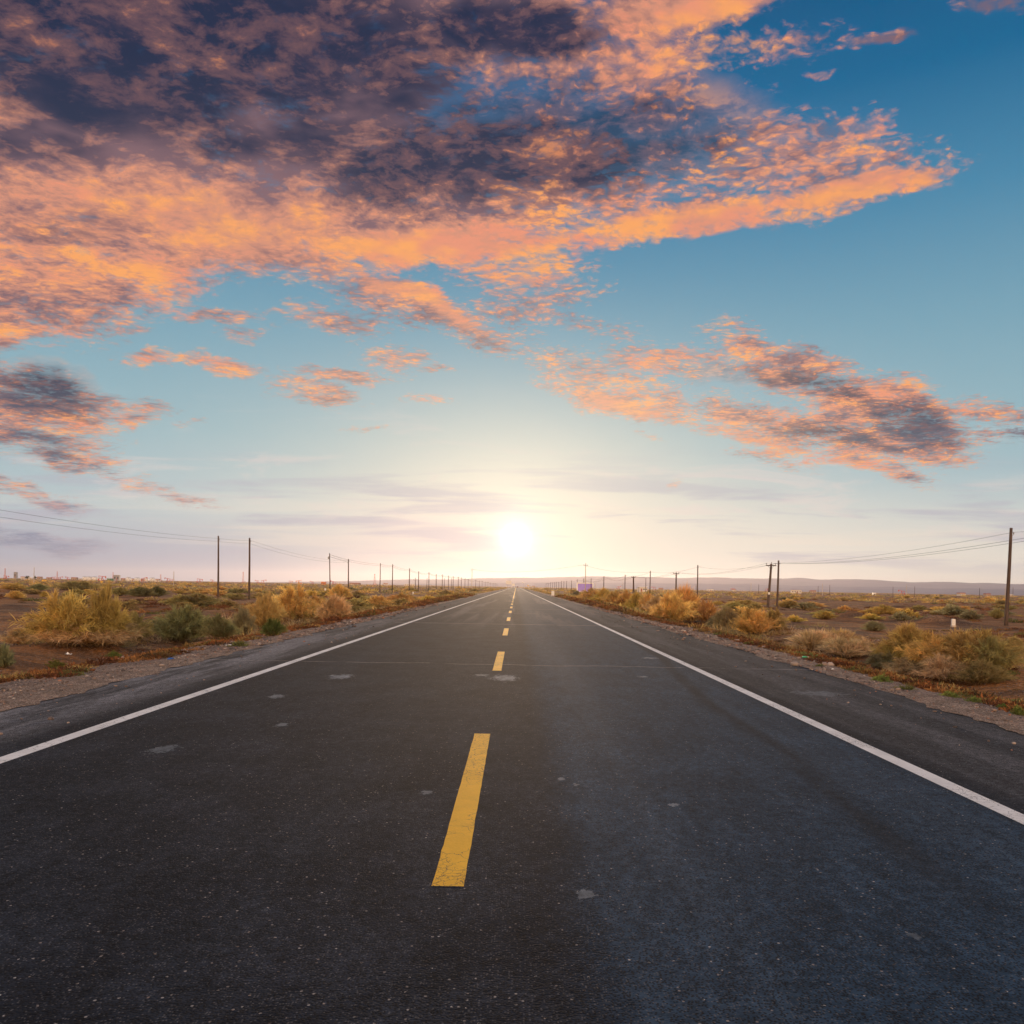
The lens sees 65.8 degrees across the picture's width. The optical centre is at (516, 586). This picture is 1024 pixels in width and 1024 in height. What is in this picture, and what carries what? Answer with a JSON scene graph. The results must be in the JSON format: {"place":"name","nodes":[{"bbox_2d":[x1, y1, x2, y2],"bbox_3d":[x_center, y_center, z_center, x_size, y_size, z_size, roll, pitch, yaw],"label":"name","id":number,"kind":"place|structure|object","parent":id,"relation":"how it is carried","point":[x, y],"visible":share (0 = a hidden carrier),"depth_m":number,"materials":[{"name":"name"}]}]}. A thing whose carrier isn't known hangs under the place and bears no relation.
{"place":"outdoors","nodes":[
{"label":"outdoors","id":0,"kind":"place"},
{"bbox_2d":[2,517,487,582],"bbox_3d":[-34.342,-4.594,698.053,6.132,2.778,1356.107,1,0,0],"label":"overhead wire","id":1,"kind":"object","parent":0,"point":[202,540],"visible":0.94,"depth_m":75.82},
{"bbox_2d":[0,587,1023,1023],"bbox_3d":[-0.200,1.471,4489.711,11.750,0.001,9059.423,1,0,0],"label":"road","id":2,"kind":"structure","parent":0,"point":[514,805],"depth_m":4.62,"materials":[{"name":"asphalt"}]},
{"bbox_2d":[0,578,1023,699],"bbox_3d":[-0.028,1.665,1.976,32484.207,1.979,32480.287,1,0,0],"label":"ground","id":3,"kind":"structure","parent":0,"point":[25,655],"depth_m":55.58,"materials":[{"name":"soil"}]},
{"bbox_2d":[0,643,15,668],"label":"shrub","id":4,"kind":"object","parent":3,"relation":"on","point":[6,656],"visible":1,"depth_m":19.35,"materials":[{"name":"green plant"}]},
{"bbox_2d":[0,582,29,589],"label":"shrub","id":5,"kind":"object","parent":3,"relation":"on","point":[12,586],"visible":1,"depth_m":138.66,"materials":[{"name":"yellow plant"}]},
{"bbox_2d":[5,590,26,598],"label":"shrub","id":6,"kind":"object","parent":3,"relation":"on","point":[14,595],"visible":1,"depth_m":79.88,"materials":[{"name":"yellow plant"}]},
{"bbox_2d":[0,627,43,644],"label":"shrub","id":7,"kind":"object","parent":3,"relation":"on","point":[12,636],"visible":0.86,"depth_m":24.85,"materials":[{"name":"brown plant"}]},
{"bbox_2d":[21,588,45,593],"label":"shrub","id":8,"kind":"object","parent":3,"relation":"on","point":[30,591],"visible":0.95,"depth_m":103.53,"materials":[{"name":"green plant"}]},
{"bbox_2d":[26,583,49,590],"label":"shrub","id":9,"kind":"object","parent":3,"relation":"on","point":[41,586],"visible":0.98,"depth_m":138.59,"materials":[{"name":"green plant"}]},
{"bbox_2d":[45,659,67,667],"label":"cushion plant","id":10,"kind":"object","parent":3,"relation":"on","point":[56,664],"visible":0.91,"depth_m":20.53,"materials":[{"name":"green plant"}]},
{"bbox_2d":[8,587,117,647],"bbox_3d":[-13.674,0.895,24.160,3.168,1.871,2.940,1,0,-16],"label":"shrub","id":11,"kind":"object","parent":3,"relation":"on","point":[65,613],"visible":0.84,"depth_m":23.63,"materials":[{"name":"yellow plant"}]},
{"bbox_2d":[57,594,91,604],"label":"shrub","id":12,"kind":"object","parent":3,"relation":"on","point":[86,601],"visible":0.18,"depth_m":64.72,"materials":[{"name":"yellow plant"}]},
{"bbox_2d":[47,580,106,589],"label":"shrub","id":13,"kind":"object","parent":3,"relation":"on","point":[77,585],"visible":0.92,"depth_m":155.55,"materials":[{"name":"green plant"}]},
{"bbox_2d":[19,620,153,646],"bbox_3d":[-12.845,1.310,24.247,3.217,1.022,3.352,1,0,17],"label":"shrub","id":14,"kind":"object","parent":3,"relation":"on","point":[103,639],"visible":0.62,"depth_m":23.70,"materials":[{"name":"brown plant"}]},
{"bbox_2d":[71,578,135,646],"bbox_3d":[-12.590,0.726,24.248,1.842,2.267,1.349,1,0,-26],"label":"shrub","id":15,"kind":"object","parent":3,"relation":"on","point":[103,603],"visible":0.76,"depth_m":24.10,"materials":[{"name":"yellow plant"}]},
{"bbox_2d":[110,587,129,595],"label":"shrub","id":16,"kind":"object","parent":3,"relation":"on","point":[120,591],"visible":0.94,"depth_m":97.08,"materials":[{"name":"green plant"}]},
{"bbox_2d":[119,601,144,607],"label":"shrub","id":17,"kind":"object","parent":3,"relation":"on","point":[126,604],"visible":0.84,"depth_m":59.96,"materials":[{"name":"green plant"}]},
{"bbox_2d":[123,608,155,643],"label":"shrub","id":18,"kind":"object","parent":3,"relation":"on","point":[134,615],"visible":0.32,"depth_m":26.80,"materials":[{"name":"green plant"}]},
{"bbox_2d":[123,586,158,596],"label":"shrub","id":19,"kind":"object","parent":3,"relation":"on","point":[141,591],"visible":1,"depth_m":97.25,"materials":[{"name":"green plant"}]},
{"bbox_2d":[151,586,170,596],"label":"shrub","id":20,"kind":"object","parent":3,"relation":"on","point":[161,591],"visible":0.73,"depth_m":103.36,"materials":[{"name":"green plant"}]},
{"bbox_2d":[157,594,198,604],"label":"shrub","id":21,"kind":"object","parent":3,"relation":"on","point":[175,600],"visible":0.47,"depth_m":66.74,"materials":[{"name":"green plant"}]},
{"bbox_2d":[146,603,212,643],"bbox_3d":[-11.976,1.304,29.039,3.316,1.671,4.039,1,0,-28],"label":"shrub","id":22,"kind":"object","parent":3,"relation":"on","point":[182,625],"visible":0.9,"depth_m":28.48,"materials":[{"name":"green plant"}]},
{"bbox_2d":[160,592,225,605],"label":"shrub","id":23,"kind":"object","parent":3,"relation":"on","point":[202,599],"visible":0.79,"depth_m":67.44,"materials":[{"name":"green plant"}]},
{"bbox_2d":[188,587,221,593],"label":"shrub","id":24,"kind":"object","parent":3,"relation":"on","point":[210,590],"visible":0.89,"depth_m":142.56,"materials":[{"name":"yellow plant"}]},
{"bbox_2d":[217,536,219,598],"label":"utility pole","id":25,"kind":"object","parent":3,"relation":"on","point":[218,571],"visible":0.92,"depth_m":86.72,"materials":[{"name":"brown wood"}]},
{"bbox_2d":[196,612,243,638],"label":"shrub","id":26,"kind":"object","parent":3,"relation":"on","point":[218,626],"visible":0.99,"depth_m":23.05,"materials":[{"name":"green plant"}]},
{"bbox_2d":[214,599,238,606],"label":"shrub","id":27,"kind":"object","parent":3,"relation":"on","point":[228,603],"visible":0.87,"depth_m":65.90,"materials":[{"name":"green plant"}]},
{"bbox_2d":[219,639,249,646],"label":"cushion plant","id":28,"kind":"object","parent":3,"relation":"on","point":[241,643],"visible":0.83,"depth_m":17.94,"materials":[{"name":"green plant"}]},
{"bbox_2d":[216,587,255,592],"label":"shrub","id":29,"kind":"object","parent":3,"relation":"on","point":[234,590],"visible":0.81,"depth_m":152.55,"materials":[{"name":"green plant"}]},
{"bbox_2d":[220,593,252,599],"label":"shrub","id":30,"kind":"object","parent":3,"relation":"on","point":[234,596],"visible":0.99,"depth_m":91.52,"materials":[{"name":"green plant"}]},
{"bbox_2d":[229,604,257,634],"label":"shrub","id":31,"kind":"object","parent":3,"relation":"on","point":[241,617],"visible":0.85,"depth_m":34.92,"materials":[{"name":"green plant"}]},
{"bbox_2d":[248,538,250,598],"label":"utility pole","id":32,"kind":"object","parent":3,"relation":"on","point":[249,573],"visible":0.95,"depth_m":92.40,"materials":[{"name":"brown wood"}]},
{"bbox_2d":[0,588,506,711],"bbox_3d":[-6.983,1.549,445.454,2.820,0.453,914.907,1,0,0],"label":"gravel verge","id":33,"kind":"structure","parent":3,"relation":"on","point":[25,698],"depth_m":12.01,"materials":[{"name":"gravel"}]},
{"bbox_2d":[244,589,289,627],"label":"shrub","id":34,"kind":"object","parent":3,"relation":"on","point":[265,609],"visible":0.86,"depth_m":38.13,"materials":[{"name":"yellow plant"}]},
{"bbox_2d":[258,617,287,635],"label":"shrub","id":35,"kind":"object","parent":3,"relation":"on","point":[272,627],"visible":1,"depth_m":21.90,"materials":[{"name":"green plant"}]},
{"bbox_2d":[272,583,321,622],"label":"shrub","id":36,"kind":"object","parent":3,"relation":"on","point":[298,605],"visible":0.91,"depth_m":43.73,"materials":[{"name":"yellow plant"}]},
{"bbox_2d":[305,592,327,620],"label":"shrub","id":37,"kind":"object","parent":3,"relation":"on","point":[317,599],"visible":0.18,"depth_m":46.10,"materials":[{"name":"brown plant"}]},
{"bbox_2d":[314,591,352,618],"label":"shrub","id":38,"kind":"object","parent":3,"relation":"on","point":[335,606],"visible":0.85,"depth_m":40.94,"materials":[{"name":"brown plant"}]},
{"bbox_2d":[324,583,351,598],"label":"shrub","id":39,"kind":"object","parent":3,"relation":"on","point":[338,589],"visible":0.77,"depth_m":99.57,"materials":[{"name":"yellow plant"}]},
{"bbox_2d":[345,597,372,608],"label":"shrub","id":40,"kind":"object","parent":3,"relation":"on","point":[359,603],"visible":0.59,"depth_m":64.72,"materials":[{"name":"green plant"}]},
{"bbox_2d":[365,594,395,606],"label":"shrub","id":41,"kind":"object","parent":3,"relation":"on","point":[376,601],"visible":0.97,"depth_m":73.62,"materials":[{"name":"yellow plant"}]},
{"bbox_2d":[387,598,407,604],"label":"shrub","id":42,"kind":"object","parent":3,"relation":"on","point":[398,601],"visible":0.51,"depth_m":79.65,"materials":[{"name":"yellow plant"}]},
{"bbox_2d":[384,592,417,601],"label":"shrub","id":43,"kind":"object","parent":3,"relation":"on","point":[397,596],"visible":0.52,"depth_m":92.24,"materials":[{"name":"orange plant"}]},
{"bbox_2d":[22,594,832,655],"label":"dry grass","id":44,"kind":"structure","parent":3,"relation":"on","point":[728,628],"depth_m":31.35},
{"bbox_2d":[0,588,1023,714],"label":"ground cover","id":45,"kind":"object","parent":3,"relation":"on","point":[75,669],"visible":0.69,"depth_m":20.74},
{"bbox_2d":[0,578,1023,613],"bbox_3d":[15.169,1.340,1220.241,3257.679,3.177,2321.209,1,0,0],"label":"scrub","id":46,"kind":"object","parent":3,"relation":"on","point":[364,590],"visible":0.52,"depth_m":309.05,"materials":[{"name":"plant"}]},
{"bbox_2d":[577,583,592,591],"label":"billboard","id":47,"kind":"object","parent":3,"relation":"on","point":[580,587],"visible":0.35,"depth_m":349.95,"materials":[{"name":"paint"}]},
{"bbox_2d":[577,587,600,597],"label":"shrub","id":48,"kind":"object","parent":3,"relation":"on","point":[590,593],"visible":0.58,"depth_m":124.88,"materials":[{"name":"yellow plant"}]},
{"bbox_2d":[589,588,610,601],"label":"shrub","id":49,"kind":"object","parent":3,"relation":"on","point":[603,592],"visible":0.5,"depth_m":113.78,"materials":[{"name":"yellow plant"}]},
{"bbox_2d":[600,589,620,603],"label":"shrub","id":50,"kind":"object","parent":3,"relation":"on","point":[612,597],"visible":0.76,"depth_m":98.24,"materials":[{"name":"orange plant"}]},
{"bbox_2d":[613,588,632,605],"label":"shrub","id":51,"kind":"object","parent":3,"relation":"on","point":[623,596],"visible":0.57,"depth_m":88.66,"materials":[{"name":"orange plant"}]},
{"bbox_2d":[623,592,642,608],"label":"shrub","id":52,"kind":"object","parent":3,"relation":"on","point":[633,601],"visible":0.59,"depth_m":78.79,"materials":[{"name":"yellow plant"}]},
{"bbox_2d":[636,592,653,609],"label":"shrub","id":53,"kind":"object","parent":3,"relation":"on","point":[647,597],"visible":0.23,"depth_m":73.31,"materials":[{"name":"orange plant"}]},
{"bbox_2d":[641,593,660,611],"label":"shrub","id":54,"kind":"object","parent":3,"relation":"on","point":[655,601],"visible":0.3,"depth_m":67.44,"materials":[{"name":"orange plant"}]},
{"bbox_2d":[645,589,700,619],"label":"shrub","id":55,"kind":"object","parent":3,"relation":"on","point":[672,607],"visible":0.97,"depth_m":41.16,"materials":[{"name":"yellow plant"}]},
{"bbox_2d":[673,572,678,589],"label":"utility pole","id":56,"kind":"object","parent":3,"relation":"on","point":[675,580],"visible":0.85,"depth_m":142.91,"materials":[{"name":"brown wood"}]},
{"bbox_2d":[599,538,1022,580],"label":"overhead wire","id":57,"kind":"object","parent":56,"relation":"attached to","point":[843,561],"visible":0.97,"depth_m":69.00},
{"bbox_2d":[650,583,720,622],"bbox_3d":[11.346,1.004,53.112,4.958,3.141,4.386,1,0,26],"label":"shrub","id":58,"kind":"object","parent":3,"relation":"on","point":[690,594],"visible":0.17,"depth_m":52.74,"materials":[{"name":"orange plant"}]},
{"bbox_2d":[692,598,719,623],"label":"shrub","id":59,"kind":"object","parent":3,"relation":"on","point":[707,610],"visible":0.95,"depth_m":50.74,"materials":[{"name":"orange plant"}]},
{"bbox_2d":[707,606,741,628],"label":"shrub","id":60,"kind":"object","parent":3,"relation":"on","point":[725,613],"visible":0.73,"depth_m":43.56,"materials":[{"name":"green plant"}]},
{"bbox_2d":[719,601,746,609],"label":"shrub","id":61,"kind":"object","parent":3,"relation":"on","point":[733,604],"visible":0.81,"depth_m":83.44,"materials":[{"name":"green plant"}]},
{"bbox_2d":[721,599,766,605],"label":"shrub","id":62,"kind":"object","parent":3,"relation":"on","point":[746,602],"visible":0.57,"depth_m":101.10,"materials":[{"name":"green plant"}]},
{"bbox_2d":[731,606,767,615],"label":"shrub","id":63,"kind":"object","parent":3,"relation":"on","point":[740,610],"visible":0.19,"depth_m":59.15,"materials":[{"name":"yellow plant"}]},
{"bbox_2d":[726,605,780,635],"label":"shrub","id":64,"kind":"object","parent":3,"relation":"on","point":[754,622],"visible":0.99,"depth_m":39.61,"materials":[{"name":"orange plant"}]},
{"bbox_2d":[742,602,768,609],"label":"shrub","id":65,"kind":"object","parent":3,"relation":"on","point":[756,605],"visible":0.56,"depth_m":81.30,"materials":[{"name":"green plant"}]},
{"bbox_2d":[766,562,775,609],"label":"utility pole","id":66,"kind":"object","parent":3,"relation":"on","point":[769,587],"visible":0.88,"depth_m":88.89,"materials":[{"name":"brown wood"}]},
{"bbox_2d":[588,541,1023,581],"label":"overhead wire","id":67,"kind":"object","parent":66,"relation":"attached to","point":[857,561],"visible":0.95,"depth_m":63.84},
{"bbox_2d":[527,589,1023,734],"bbox_3d":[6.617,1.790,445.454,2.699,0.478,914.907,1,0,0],"label":"gravel verge","id":68,"kind":"structure","parent":3,"relation":"on","point":[934,699],"depth_m":11.60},
{"bbox_2d":[1009,704,1023,715],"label":"cushion plant","id":69,"kind":"object","parent":68,"relation":"on","point":[1019,711],"visible":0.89,"depth_m":9.84,"materials":[{"name":"green plant"}]},
{"bbox_2d":[776,560,778,607],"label":"utility pole","id":70,"kind":"object","parent":3,"relation":"on","point":[777,596],"visible":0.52,"depth_m":94.90,"materials":[{"name":"brown wood"}]},
{"bbox_2d":[766,607,791,631],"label":"shrub","id":71,"kind":"object","parent":3,"relation":"on","point":[774,614],"visible":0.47,"depth_m":40.08,"materials":[{"name":"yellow plant"}]},
{"bbox_2d":[775,600,797,607],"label":"shrub","id":72,"kind":"object","parent":3,"relation":"on","point":[787,603],"visible":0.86,"depth_m":100.23,"materials":[{"name":"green plant"}]},
{"bbox_2d":[786,614,806,621],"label":"shrub","id":73,"kind":"object","parent":3,"relation":"on","point":[793,618],"visible":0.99,"depth_m":55.12,"materials":[{"name":"yellow plant"}]},
{"bbox_2d":[791,601,820,609],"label":"shrub","id":74,"kind":"object","parent":3,"relation":"on","point":[804,605],"visible":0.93,"depth_m":91.90,"materials":[{"name":"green plant"}]},
{"bbox_2d":[812,611,836,619],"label":"shrub","id":75,"kind":"object","parent":3,"relation":"on","point":[826,615],"visible":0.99,"depth_m":60.59,"materials":[{"name":"yellow plant"}]},
{"bbox_2d":[782,628,871,651],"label":"shrub","id":76,"kind":"object","parent":3,"relation":"on","point":[807,639],"visible":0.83,"depth_m":29.75,"materials":[{"name":"yellow plant"}]},
{"bbox_2d":[814,633,876,658],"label":"shrub","id":77,"kind":"object","parent":3,"relation":"on","point":[840,646],"visible":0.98,"depth_m":27.20,"materials":[{"name":"beige plant"}]},
{"bbox_2d":[826,626,869,641],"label":"shrub","id":78,"kind":"object","parent":3,"relation":"on","point":[844,633],"visible":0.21,"depth_m":30.21,"materials":[{"name":"beige plant"}]},
{"bbox_2d":[857,612,885,619],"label":"shrub","id":79,"kind":"object","parent":3,"relation":"on","point":[869,616],"visible":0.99,"depth_m":62.08,"materials":[{"name":"yellow plant"}]},
{"bbox_2d":[857,620,889,630],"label":"shrub","id":80,"kind":"object","parent":3,"relation":"on","point":[872,625],"visible":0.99,"depth_m":43.14,"materials":[{"name":"green plant"}]},
{"bbox_2d":[857,652,897,668],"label":"shrub","id":81,"kind":"object","parent":3,"relation":"on","point":[877,660],"visible":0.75,"depth_m":24.26,"materials":[{"name":"green plant"}]},
{"bbox_2d":[859,604,898,615],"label":"shrub","id":82,"kind":"object","parent":3,"relation":"on","point":[882,609],"visible":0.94,"depth_m":72.75,"materials":[{"name":"yellow plant"}]},
{"bbox_2d":[870,673,892,682],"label":"cushion plant","id":83,"kind":"object","parent":3,"relation":"on","point":[882,678],"visible":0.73,"depth_m":12.98,"materials":[{"name":"green plant"}]},
{"bbox_2d":[869,619,927,662],"bbox_3d":[12.178,1.738,24.564,2.238,1.468,2.115,1,0,-15],"label":"shrub","id":84,"kind":"object","parent":3,"relation":"on","point":[903,635],"visible":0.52,"depth_m":24.38,"materials":[{"name":"yellow plant"}]},
{"bbox_2d":[888,611,917,620],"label":"shrub","id":85,"kind":"object","parent":3,"relation":"on","point":[900,616],"visible":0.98,"depth_m":59.99,"materials":[{"name":"green plant"}]},
{"bbox_2d":[882,656,927,675],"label":"shrub","id":86,"kind":"object","parent":3,"relation":"on","point":[897,666],"visible":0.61,"depth_m":22.34,"materials":[{"name":"beige plant"}]},
{"bbox_2d":[898,608,922,617],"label":"shrub","id":87,"kind":"object","parent":3,"relation":"on","point":[911,613],"visible":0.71,"depth_m":67.96,"materials":[{"name":"yellow plant"}]},
{"bbox_2d":[907,605,929,610],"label":"shrub","id":88,"kind":"object","parent":3,"relation":"on","point":[919,607],"visible":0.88,"depth_m":95.37,"materials":[{"name":"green plant"}]},
{"bbox_2d":[892,631,971,664],"bbox_3d":[11.732,1.796,22.300,2.132,1.332,2.596,1,0,-32],"label":"shrub","id":89,"kind":"object","parent":3,"relation":"on","point":[928,638],"visible":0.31,"depth_m":22.21,"materials":[{"name":"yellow plant"}]},
{"bbox_2d":[902,652,989,682],"bbox_3d":[11.544,2.120,21.161,2.455,0.844,2.558,1,0,6],"label":"shrub","id":90,"kind":"object","parent":3,"relation":"on","point":[938,666],"visible":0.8,"depth_m":20.80,"materials":[{"name":"beige plant"}]},
{"bbox_2d":[939,690,962,698],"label":"cushion plant","id":91,"kind":"object","parent":3,"relation":"on","point":[948,693],"visible":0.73,"depth_m":11.35,"materials":[{"name":"green plant"}]},
{"bbox_2d":[933,604,970,615],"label":"shrub","id":92,"kind":"object","parent":3,"relation":"on","point":[949,609],"visible":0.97,"depth_m":74.37,"materials":[{"name":"green plant"}]},
{"bbox_2d":[907,624,1023,669],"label":"shrub","id":93,"kind":"object","parent":3,"relation":"on","point":[961,642],"visible":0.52,"depth_m":21.56,"materials":[{"name":"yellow plant"}]},
{"bbox_2d":[954,610,986,619],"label":"shrub","id":94,"kind":"object","parent":3,"relation":"on","point":[968,615],"visible":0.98,"depth_m":66.88,"materials":[{"name":"green plant"}]},
{"bbox_2d":[939,657,1020,684],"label":"shrub","id":95,"kind":"object","parent":3,"relation":"on","point":[981,672],"visible":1,"depth_m":19.88,"materials":[{"name":"green plant"}]},
{"bbox_2d":[961,635,1023,669],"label":"shrub","id":96,"kind":"object","parent":3,"relation":"on","point":[1002,660],"visible":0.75,"depth_m":21.00,"materials":[{"name":"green plant"}]},
{"bbox_2d":[988,609,1003,618],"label":"shrub","id":97,"kind":"object","parent":3,"relation":"on","point":[997,614],"visible":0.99,"depth_m":68.60,"materials":[{"name":"green plant"}]},
{"bbox_2d":[1004,528,1013,625],"bbox_3d":[34.972,-0.429,56.200,0.624,7.448,0.257,1,0,0],"label":"utility pole","id":98,"kind":"object","parent":3,"relation":"on","point":[1007,598],"visible":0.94,"depth_m":56.12,"materials":[{"name":"brown wood"}]},
{"bbox_2d":[1003,635,1023,650],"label":"shrub","id":99,"kind":"object","parent":3,"relation":"on","point":[1019,640],"visible":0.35,"depth_m":31.25,"materials":[{"name":"yellow plant"}]},
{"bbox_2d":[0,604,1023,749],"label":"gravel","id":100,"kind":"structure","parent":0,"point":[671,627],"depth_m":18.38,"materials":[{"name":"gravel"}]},
{"bbox_2d":[0,0,1023,583],"label":"sky","id":101,"kind":"structure","parent":0,"point":[451,288],"materials":[{"name":"blue"}]},
{"bbox_2d":[272,576,1023,588],"bbox_3d":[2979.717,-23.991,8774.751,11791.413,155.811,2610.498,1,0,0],"label":"hills","id":102,"kind":"structure","parent":0,"point":[830,583],"depth_m":8453.75,"materials":[{"name":"grey"}]},
{"bbox_2d":[388,582,1023,594],"bbox_3d":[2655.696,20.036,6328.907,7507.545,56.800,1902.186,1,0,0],"label":"foothills","id":103,"kind":"structure","parent":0,"point":[757,587],"depth_m":5884.67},
{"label":"utility pole","id":104,"kind":"object","parent":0,"visible":0},
{"bbox_2d":[3,510,492,583],"bbox_3d":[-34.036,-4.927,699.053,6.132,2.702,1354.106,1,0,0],"label":"overhead wire","id":105,"kind":"object","parent":104,"relation":"attached to","point":[242,540],"visible":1,"depth_m":91.34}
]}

